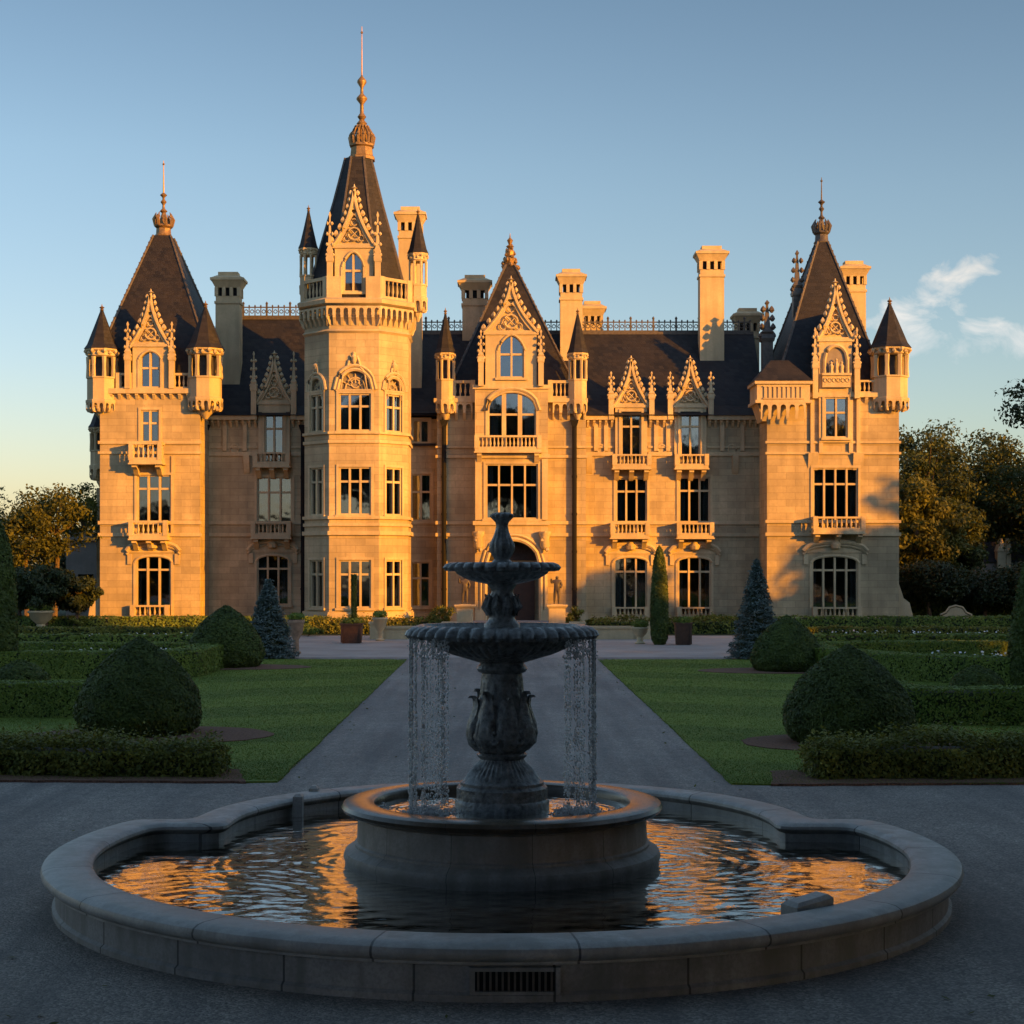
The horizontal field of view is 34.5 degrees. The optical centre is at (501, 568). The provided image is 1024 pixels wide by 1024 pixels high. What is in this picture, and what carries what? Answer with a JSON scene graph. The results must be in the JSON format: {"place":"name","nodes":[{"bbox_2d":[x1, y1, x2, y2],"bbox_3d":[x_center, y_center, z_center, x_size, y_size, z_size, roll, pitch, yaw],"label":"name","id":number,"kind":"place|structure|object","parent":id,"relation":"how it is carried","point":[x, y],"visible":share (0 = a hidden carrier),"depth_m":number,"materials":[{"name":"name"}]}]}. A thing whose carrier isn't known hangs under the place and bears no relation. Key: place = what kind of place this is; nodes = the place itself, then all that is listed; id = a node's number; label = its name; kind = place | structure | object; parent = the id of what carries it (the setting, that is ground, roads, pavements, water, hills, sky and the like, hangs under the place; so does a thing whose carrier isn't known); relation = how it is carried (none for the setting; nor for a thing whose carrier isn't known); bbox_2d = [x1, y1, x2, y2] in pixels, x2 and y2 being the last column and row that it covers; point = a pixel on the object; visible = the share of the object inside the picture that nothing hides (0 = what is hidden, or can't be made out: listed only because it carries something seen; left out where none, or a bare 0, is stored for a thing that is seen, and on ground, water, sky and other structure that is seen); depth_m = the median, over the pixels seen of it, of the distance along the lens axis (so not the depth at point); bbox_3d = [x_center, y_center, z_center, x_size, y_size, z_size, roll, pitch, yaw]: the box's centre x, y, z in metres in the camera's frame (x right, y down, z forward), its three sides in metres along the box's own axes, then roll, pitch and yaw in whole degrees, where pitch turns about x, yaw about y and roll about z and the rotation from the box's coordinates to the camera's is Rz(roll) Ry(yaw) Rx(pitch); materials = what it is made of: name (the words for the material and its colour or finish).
{"place":"outdoors","nodes":[
{"label":"outdoors","id":0,"kind":"place"},
{"bbox_2d":[0,659,406,782],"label":"lawn","id":1,"kind":"structure","parent":0,"point":[276,728],"depth_m":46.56,"materials":[{"name":"green plant"}]},
{"bbox_2d":[0,522,18,654],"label":"column cypress","id":2,"kind":"object","parent":1,"relation":"on","point":[9,630],"depth_m":60.13,"materials":[{"name":"green plant"}]},
{"bbox_2d":[0,659,51,680],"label":"topiary mound","id":3,"kind":"object","parent":1,"relation":"on","point":[21,669],"visible":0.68,"depth_m":53.97,"materials":[{"name":"green plant"}]},
{"bbox_2d":[0,679,84,717],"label":"box hedge","id":4,"kind":"object","parent":1,"relation":"on","point":[42,698],"visible":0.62,"depth_m":43.96,"materials":[{"name":"green plant"}]},
{"bbox_2d":[18,641,188,652],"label":"box hedge","id":5,"kind":"object","parent":1,"relation":"on","point":[47,645],"visible":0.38,"depth_m":67.39,"materials":[{"name":"green plant"}]},
{"bbox_2d":[0,642,223,678],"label":"box hedge","id":6,"kind":"object","parent":1,"relation":"on","point":[197,659],"visible":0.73,"depth_m":59.66,"materials":[{"name":"green plant"}]},
{"bbox_2d":[0,769,245,783],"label":"mulch","id":7,"kind":"object","parent":1,"relation":"on","point":[165,779],"visible":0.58,"depth_m":31.00,"materials":[{"name":"brown soil"}]},
{"bbox_2d":[0,721,234,776],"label":"shrub hedge","id":8,"kind":"object","parent":7,"relation":"on","point":[110,755],"visible":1,"depth_m":31.60,"materials":[{"name":"green plant"}]},
{"bbox_2d":[29,726,273,743],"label":"mulch","id":9,"kind":"object","parent":1,"relation":"on","point":[229,734],"visible":0.4,"depth_m":39.33,"materials":[{"name":"brown soil"}]},
{"bbox_2d":[73,636,202,737],"bbox_3d":[-8.780,2.831,39.802,3.102,2.440,3.091,0,0,0],"label":"topiary mound","id":10,"kind":"object","parent":9,"relation":"on","point":[137,682],"visible":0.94,"depth_m":38.80,"materials":[{"name":"green plant"}]},
{"bbox_2d":[219,664,310,669],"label":"mulch","id":11,"kind":"object","parent":1,"relation":"on","point":[268,666],"visible":0.44,"depth_m":66.08,"materials":[{"name":"brown soil"}]},
{"bbox_2d":[188,605,264,667],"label":"topiary mound","id":12,"kind":"object","parent":11,"relation":"on","point":[234,632],"visible":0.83,"depth_m":66.06,"materials":[{"name":"green plant"}]},
{"bbox_2d":[21,607,734,635],"bbox_3d":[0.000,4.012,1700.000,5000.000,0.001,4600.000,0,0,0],"label":"ground","id":13,"kind":"structure","parent":0,"point":[61,613],"depth_m":101.07,"materials":[{"name":"beige stone"}]},
{"bbox_2d":[0,502,65,616],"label":"woodland tree","id":14,"kind":"object","parent":13,"relation":"on","point":[28,551],"visible":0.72,"depth_m":111.78,"materials":[{"name":"green plant"}]},
{"bbox_2d":[15,565,55,615],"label":"evergreen shrub","id":15,"kind":"object","parent":13,"relation":"on","point":[22,597],"visible":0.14,"depth_m":105.25,"materials":[{"name":"green plant"}]},
{"bbox_2d":[27,604,55,628],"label":"planter","id":16,"kind":"object","parent":13,"relation":"on","point":[42,617],"visible":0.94,"depth_m":102.54,"materials":[{"name":"stone"}]},
{"bbox_2d":[14,562,83,625],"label":"evergreen shrub","id":17,"kind":"object","parent":13,"relation":"on","point":[43,579],"visible":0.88,"depth_m":102.97,"materials":[{"name":"green plant"}]},
{"bbox_2d":[5,482,101,616],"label":"woodland tree","id":18,"kind":"object","parent":13,"relation":"on","point":[72,506],"visible":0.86,"depth_m":113.03,"materials":[{"name":"green plant"}]},
{"bbox_2d":[51,482,96,592],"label":"woodland tree","id":19,"kind":"object","parent":13,"relation":"on","point":[86,488],"visible":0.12,"depth_m":127.35,"materials":[{"name":"green plant"}]},
{"bbox_2d":[55,573,103,625],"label":"evergreen shrub","id":20,"kind":"object","parent":13,"relation":"on","point":[77,602],"visible":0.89,"depth_m":103.73,"materials":[{"name":"green plant"}]},
{"bbox_2d":[64,527,96,615],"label":"annexe","id":21,"kind":"structure","parent":13,"relation":"on","point":[84,561],"depth_m":126.00,"materials":[{"name":"stone"}]},
{"bbox_2d":[18,632,196,642],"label":"border hedge","id":22,"kind":"object","parent":13,"relation":"on","point":[108,637],"visible":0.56,"depth_m":84.70,"materials":[{"name":"green plant"}]},
{"bbox_2d":[17,625,203,635],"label":"border hedge","id":23,"kind":"object","parent":13,"relation":"on","point":[111,629],"visible":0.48,"depth_m":92.71,"materials":[{"name":"green plant"}]},
{"bbox_2d":[17,614,322,629],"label":"border hedge","id":24,"kind":"object","parent":13,"relation":"on","point":[163,621],"visible":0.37,"depth_m":104.70,"materials":[{"name":"green plant"}]},
{"bbox_2d":[307,612,435,633],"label":"border hedge","id":25,"kind":"object","parent":13,"relation":"on","point":[324,624],"visible":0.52,"depth_m":102.39,"materials":[{"name":"green plant"}]},
{"bbox_2d":[425,605,456,622],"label":"bush","id":26,"kind":"object","parent":13,"relation":"on","point":[435,615],"visible":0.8,"depth_m":102.78,"materials":[{"name":"green plant"}]},
{"bbox_2d":[84,31,912,621],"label":"chateau","id":27,"kind":"structure","parent":13,"relation":"on","point":[330,437],"depth_m":114.10,"materials":[{"name":"stone"}]},
{"bbox_2d":[138,407,160,456],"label":"window","id":28,"kind":"structure","parent":27,"relation":"in","point":[157,410],"depth_m":112.54,"materials":[{"name":"stone"}]},
{"bbox_2d":[125,540,180,614],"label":"window","id":29,"kind":"structure","parent":27,"relation":"in","point":[156,546],"depth_m":112.46,"materials":[{"name":"stone"}]},
{"bbox_2d":[134,472,173,535],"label":"window","id":30,"kind":"structure","parent":27,"relation":"in","point":[142,476],"depth_m":112.54,"materials":[{"name":"stone"}]},
{"bbox_2d":[246,539,298,606],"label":"window","id":31,"kind":"structure","parent":27,"relation":"in","point":[268,545],"depth_m":115.95,"materials":[{"name":"stone"}]},
{"bbox_2d":[254,475,294,535],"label":"window","id":32,"kind":"structure","parent":27,"relation":"in","point":[262,487],"depth_m":116.12,"materials":[{"name":"stone"}]},
{"bbox_2d":[306,392,325,434],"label":"window","id":33,"kind":"structure","parent":27,"relation":"in","point":[317,404],"depth_m":107.97,"materials":[{"name":"stone"}]},
{"bbox_2d":[306,465,325,517],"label":"window","id":34,"kind":"structure","parent":27,"relation":"in","point":[317,473],"depth_m":107.97,"materials":[{"name":"stone"}]},
{"bbox_2d":[306,557,325,609],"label":"window","id":35,"kind":"structure","parent":27,"relation":"in","point":[317,563],"depth_m":107.97,"materials":[{"name":"stone"}]},
{"bbox_2d":[335,391,374,432],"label":"window","id":36,"kind":"structure","parent":27,"relation":"in","point":[342,406],"depth_m":107.05,"materials":[{"name":"stone"}]},
{"bbox_2d":[335,464,374,516],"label":"window","id":37,"kind":"structure","parent":27,"relation":"in","point":[341,469],"depth_m":107.05,"materials":[{"name":"stone"}]},
{"bbox_2d":[335,557,374,610],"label":"window","id":38,"kind":"structure","parent":27,"relation":"in","point":[338,559],"depth_m":107.02,"materials":[{"name":"stone"}]},
{"bbox_2d":[383,391,405,434],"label":"window","id":39,"kind":"structure","parent":27,"relation":"in","point":[392,405],"depth_m":107.97,"materials":[{"name":"stone"}]},
{"bbox_2d":[383,465,405,517],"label":"window","id":40,"kind":"structure","parent":27,"relation":"in","point":[392,475],"depth_m":107.97,"materials":[{"name":"stone"}]},
{"bbox_2d":[383,557,405,609],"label":"window","id":41,"kind":"structure","parent":27,"relation":"in","point":[392,565],"depth_m":107.97,"materials":[{"name":"stone"}]},
{"bbox_2d":[411,417,430,442],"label":"window","id":42,"kind":"structure","parent":27,"relation":"in","point":[420,426],"depth_m":116.12,"materials":[{"name":"stone"}]},
{"bbox_2d":[411,560,433,608],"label":"window","id":43,"kind":"structure","parent":27,"relation":"in","point":[429,562],"depth_m":116.06,"materials":[{"name":"stone"}]},
{"bbox_2d":[411,472,433,522],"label":"window","id":44,"kind":"structure","parent":27,"relation":"in","point":[429,475],"depth_m":116.06,"materials":[{"name":"stone"}]},
{"bbox_2d":[482,461,541,520],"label":"window","id":45,"kind":"structure","parent":27,"relation":"in","point":[535,484],"depth_m":113.04,"materials":[{"name":"stone"}]},
{"bbox_2d":[486,390,538,446],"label":"window","id":46,"kind":"structure","parent":27,"relation":"in","point":[531,414],"depth_m":113.07,"materials":[{"name":"stone"}]},
{"bbox_2d":[514,580,534,619],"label":"door","id":47,"kind":"structure","parent":27,"relation":"in","point":[526,591],"depth_m":114.26,"materials":[{"name":"brown wood"}]},
{"bbox_2d":[604,541,655,617],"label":"window","id":48,"kind":"structure","parent":27,"relation":"in","point":[626,547],"depth_m":116.03,"materials":[{"name":"stone"}]},
{"bbox_2d":[614,476,650,535],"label":"window","id":49,"kind":"structure","parent":27,"relation":"in","point":[642,488],"depth_m":116.09,"materials":[{"name":"stone"}]},
{"bbox_2d":[676,475,712,534],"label":"window","id":50,"kind":"structure","parent":27,"relation":"in","point":[707,490],"depth_m":116.06,"materials":[{"name":"stone"}]},
{"bbox_2d":[668,541,721,616],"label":"window","id":51,"kind":"structure","parent":27,"relation":"in","point":[690,547],"depth_m":115.95,"materials":[{"name":"stone"}]},
{"bbox_2d":[809,465,860,530],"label":"window","id":52,"kind":"structure","parent":27,"relation":"in","point":[815,474],"depth_m":112.54,"materials":[{"name":"stone"}]},
{"bbox_2d":[802,540,868,615],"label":"window","id":53,"kind":"structure","parent":27,"relation":"in","point":[824,546],"depth_m":112.46,"materials":[{"name":"stone"}]},
{"bbox_2d":[587,611,738,633],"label":"border hedge","id":54,"kind":"object","parent":13,"relation":"on","point":[704,625],"visible":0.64,"depth_m":102.40,"materials":[{"name":"green plant"}]},
{"bbox_2d":[680,614,1011,628],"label":"border hedge","id":55,"kind":"object","parent":13,"relation":"on","point":[916,620],"visible":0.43,"depth_m":104.68,"materials":[{"name":"green plant"}]},
{"bbox_2d":[806,624,1009,635],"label":"border hedge","id":56,"kind":"object","parent":13,"relation":"on","point":[838,629],"visible":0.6,"depth_m":92.69,"materials":[{"name":"green plant"}]},
{"bbox_2d":[814,631,1008,641],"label":"border hedge","id":57,"kind":"object","parent":13,"relation":"on","point":[869,636],"visible":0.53,"depth_m":84.70,"materials":[{"name":"green plant"}]},
{"bbox_2d":[899,476,975,582],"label":"woodland tree","id":58,"kind":"object","parent":13,"relation":"on","point":[942,538],"visible":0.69,"depth_m":128.87,"materials":[{"name":"green plant"}]},
{"bbox_2d":[899,558,976,615],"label":"evergreen shrub","id":59,"kind":"object","parent":13,"relation":"on","point":[932,580],"visible":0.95,"depth_m":116.52,"materials":[{"name":"green plant"}]},
{"bbox_2d":[903,495,989,577],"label":"woodland tree","id":60,"kind":"object","parent":13,"relation":"on","point":[974,557],"visible":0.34,"depth_m":132.45,"materials":[{"name":"green plant"}]},
{"bbox_2d":[899,424,996,536],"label":"woodland tree","id":61,"kind":"object","parent":13,"relation":"on","point":[914,462],"visible":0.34,"depth_m":139.52,"materials":[{"name":"green plant"}]},
{"bbox_2d":[904,590,1013,616],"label":"yew hedge","id":62,"kind":"object","parent":13,"relation":"on","point":[919,608],"visible":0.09,"depth_m":120.21,"materials":[{"name":"green plant"}]},
{"bbox_2d":[944,565,1016,615],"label":"evergreen shrub","id":63,"kind":"object","parent":13,"relation":"on","point":[986,599],"visible":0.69,"depth_m":117.77,"materials":[{"name":"green plant"}]},
{"bbox_2d":[960,429,1023,551],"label":"woodland tree","id":64,"kind":"object","parent":13,"relation":"on","point":[1004,453],"visible":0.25,"depth_m":146.49,"materials":[{"name":"green plant"}]},
{"bbox_2d":[962,459,1023,566],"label":"woodland tree","id":65,"kind":"object","parent":13,"relation":"on","point":[1017,501],"visible":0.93,"depth_m":141.20,"materials":[{"name":"green plant"}]},
{"bbox_2d":[975,538,1023,574],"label":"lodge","id":66,"kind":"structure","parent":13,"relation":"on","point":[997,555],"depth_m":139.93,"materials":[{"name":"stone"}]},
{"bbox_2d":[985,561,1023,600],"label":"evergreen shrub","id":67,"kind":"object","parent":13,"relation":"on","point":[1017,568],"visible":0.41,"depth_m":117.82,"materials":[{"name":"green plant"}]},
{"bbox_2d":[380,638,464,816],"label":"falling water","id":68,"kind":"structure","parent":0,"point":[426,810],"depth_m":20.42,"materials":[{"name":"clear liquid"}]},
{"bbox_2d":[454,604,475,621],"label":"plinth","id":69,"kind":"structure","parent":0,"point":[464,612],"depth_m":100.50,"materials":[{"name":"stone"}]},
{"bbox_2d":[0,657,1023,1023],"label":"gravel path","id":70,"kind":"structure","parent":0,"point":[968,959],"depth_m":21.96,"materials":[{"name":"grey gravel"}]},
{"bbox_2d":[250,579,299,658],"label":"blue conifer","id":71,"kind":"object","parent":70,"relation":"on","point":[271,624],"visible":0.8,"depth_m":73.32,"materials":[{"name":"green plant"}]},
{"bbox_2d":[40,782,963,1002],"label":"fountain pool","id":72,"kind":"structure","parent":70,"relation":"on","point":[812,935],"depth_m":16.02,"materials":[{"name":"stone"}]},
{"bbox_2d":[94,808,909,932],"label":"pool water","id":73,"kind":"structure","parent":72,"relation":"in","point":[710,869],"depth_m":19.36,"materials":[{"name":"clear liquid"}]},
{"bbox_2d":[341,512,662,891],"bbox_3d":[0.000,1.667,20.900,4.050,4.765,4.050,0,0,0],"label":"fountain","id":74,"kind":"object","parent":70,"relation":"on","point":[501,645],"visible":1,"depth_m":20.00,"materials":[{"name":"stone"}]},
{"bbox_2d":[378,793,625,818],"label":"basin water","id":75,"kind":"structure","parent":74,"relation":"in","point":[398,805],"depth_m":21.19,"materials":[{"name":"clear liquid"}]},
{"bbox_2d":[724,558,777,658],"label":"blue conifer","id":76,"kind":"object","parent":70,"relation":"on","point":[755,620],"visible":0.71,"depth_m":72.79,"materials":[{"name":"green plant"}]},
{"bbox_2d":[287,636,736,656],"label":"paving","id":77,"kind":"structure","parent":0,"point":[334,646],"depth_m":82.89,"materials":[{"name":"grey stone"}]},
{"bbox_2d":[287,612,304,653],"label":"planter","id":78,"kind":"object","parent":77,"relation":"on","point":[296,621],"visible":0.99,"depth_m":77.77,"materials":[{"name":"stone"}]},
{"bbox_2d":[339,617,364,642],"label":"planter","id":79,"kind":"object","parent":77,"relation":"on","point":[351,632],"visible":1,"depth_m":88.47,"materials":[{"name":"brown wood"}]},
{"bbox_2d":[372,610,387,640],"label":"planter","id":80,"kind":"object","parent":77,"relation":"on","point":[379,621],"visible":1,"depth_m":91.77,"materials":[{"name":"stone"}]},
{"bbox_2d":[369,622,454,638],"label":"terrace wall","id":81,"kind":"structure","parent":77,"relation":"on","point":[394,632],"depth_m":93.75,"materials":[{"name":"stone"}]},
{"bbox_2d":[569,622,649,638],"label":"terrace wall","id":82,"kind":"structure","parent":77,"relation":"on","point":[615,632],"depth_m":93.75,"materials":[{"name":"stone"}]},
{"bbox_2d":[630,619,648,643],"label":"planter","id":83,"kind":"object","parent":77,"relation":"on","point":[639,630],"visible":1,"depth_m":87.75,"materials":[{"name":"stone"}]},
{"bbox_2d":[649,545,668,644],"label":"column cypress","id":84,"kind":"object","parent":77,"relation":"on","point":[659,612],"depth_m":86.68,"materials":[{"name":"green plant"}]},
{"bbox_2d":[673,616,692,644],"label":"planter","id":85,"kind":"object","parent":77,"relation":"on","point":[683,630],"visible":1,"depth_m":86.61,"materials":[{"name":"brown wood"}]},
{"bbox_2d":[0,0,1023,564],"label":"sky","id":86,"kind":"structure","parent":0,"point":[612,141],"materials":[{"name":"blue"}]},
{"bbox_2d":[546,604,567,622],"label":"plinth","id":87,"kind":"structure","parent":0,"point":[556,613],"depth_m":100.50,"materials":[{"name":"stone"}]},
{"bbox_2d":[549,639,621,816],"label":"falling water","id":88,"kind":"structure","parent":0,"point":[590,808],"depth_m":20.56,"materials":[{"name":"clear liquid"}]},
{"bbox_2d":[598,659,1023,785],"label":"lawn","id":89,"kind":"structure","parent":0,"point":[759,718],"depth_m":46.90,"materials":[{"name":"green plant"}]},
{"bbox_2d":[698,668,804,673],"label":"mulch","id":90,"kind":"object","parent":89,"relation":"on","point":[740,670],"visible":0.48,"depth_m":63.51,"materials":[{"name":"brown soil"}]},
{"bbox_2d":[750,614,820,671],"bbox_3d":[11.086,2.922,64.286,2.890,2.305,2.874,0,0,0],"label":"topiary mound","id":91,"kind":"object","parent":90,"relation":"on","point":[786,643],"visible":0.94,"depth_m":63.34,"materials":[{"name":"green plant"}]},
{"bbox_2d":[741,734,952,750],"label":"mulch","id":92,"kind":"object","parent":89,"relation":"on","point":[784,742],"visible":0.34,"depth_m":37.52,"materials":[{"name":"brown soil"}]},
{"bbox_2d":[781,644,917,743],"bbox_3d":[7.965,2.866,37.921,3.095,2.322,3.091,0,0,0],"label":"topiary mound","id":93,"kind":"object","parent":92,"relation":"on","point":[847,687],"visible":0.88,"depth_m":36.94,"materials":[{"name":"green plant"}]},
{"bbox_2d":[770,770,1023,785],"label":"mulch","id":94,"kind":"object","parent":89,"relation":"on","point":[859,782],"visible":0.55,"depth_m":30.71,"materials":[{"name":"brown soil"}]},
{"bbox_2d":[794,715,1023,779],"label":"shrub hedge","id":95,"kind":"object","parent":94,"relation":"on","point":[965,756],"visible":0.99,"depth_m":31.25,"materials":[{"name":"green plant"}]},
{"bbox_2d":[813,639,1012,684],"bbox_3d":[19.380,3.506,63.189,15.479,1.101,15.238,0,0,0],"label":"box hedge","id":96,"kind":"object","parent":89,"relation":"on","point":[912,660],"visible":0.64,"depth_m":59.18,"materials":[{"name":"green plant"}]},
{"bbox_2d":[898,680,1023,725],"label":"box hedge","id":97,"kind":"object","parent":89,"relation":"on","point":[987,705],"visible":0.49,"depth_m":41.85,"materials":[{"name":"green plant"}]},
{"bbox_2d":[948,664,1004,689],"bbox_3d":[15.392,3.562,53.518,1.800,0.992,1.825,0,0,0],"label":"topiary mound","id":98,"kind":"object","parent":89,"relation":"on","point":[976,675],"visible":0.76,"depth_m":53.00,"materials":[{"name":"green plant"}]},
{"bbox_2d":[994,379,1023,428],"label":"parkland tree","id":99,"kind":"object","parent":89,"relation":"on","point":[1018,412],"visible":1,"depth_m":65.30,"materials":[{"name":"green plant"}]},
{"bbox_2d":[1006,563,1023,685],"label":"column cypress","id":100,"kind":"object","parent":89,"relation":"on","point":[1015,649],"depth_m":56.16,"materials":[{"name":"green plant"}]},
{"bbox_2d":[913,418,1023,541],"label":"tree","id":101,"kind":"object","parent":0,"point":[1001,520],"visible":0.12,"depth_m":147.19,"materials":[{"name":"green plant"}]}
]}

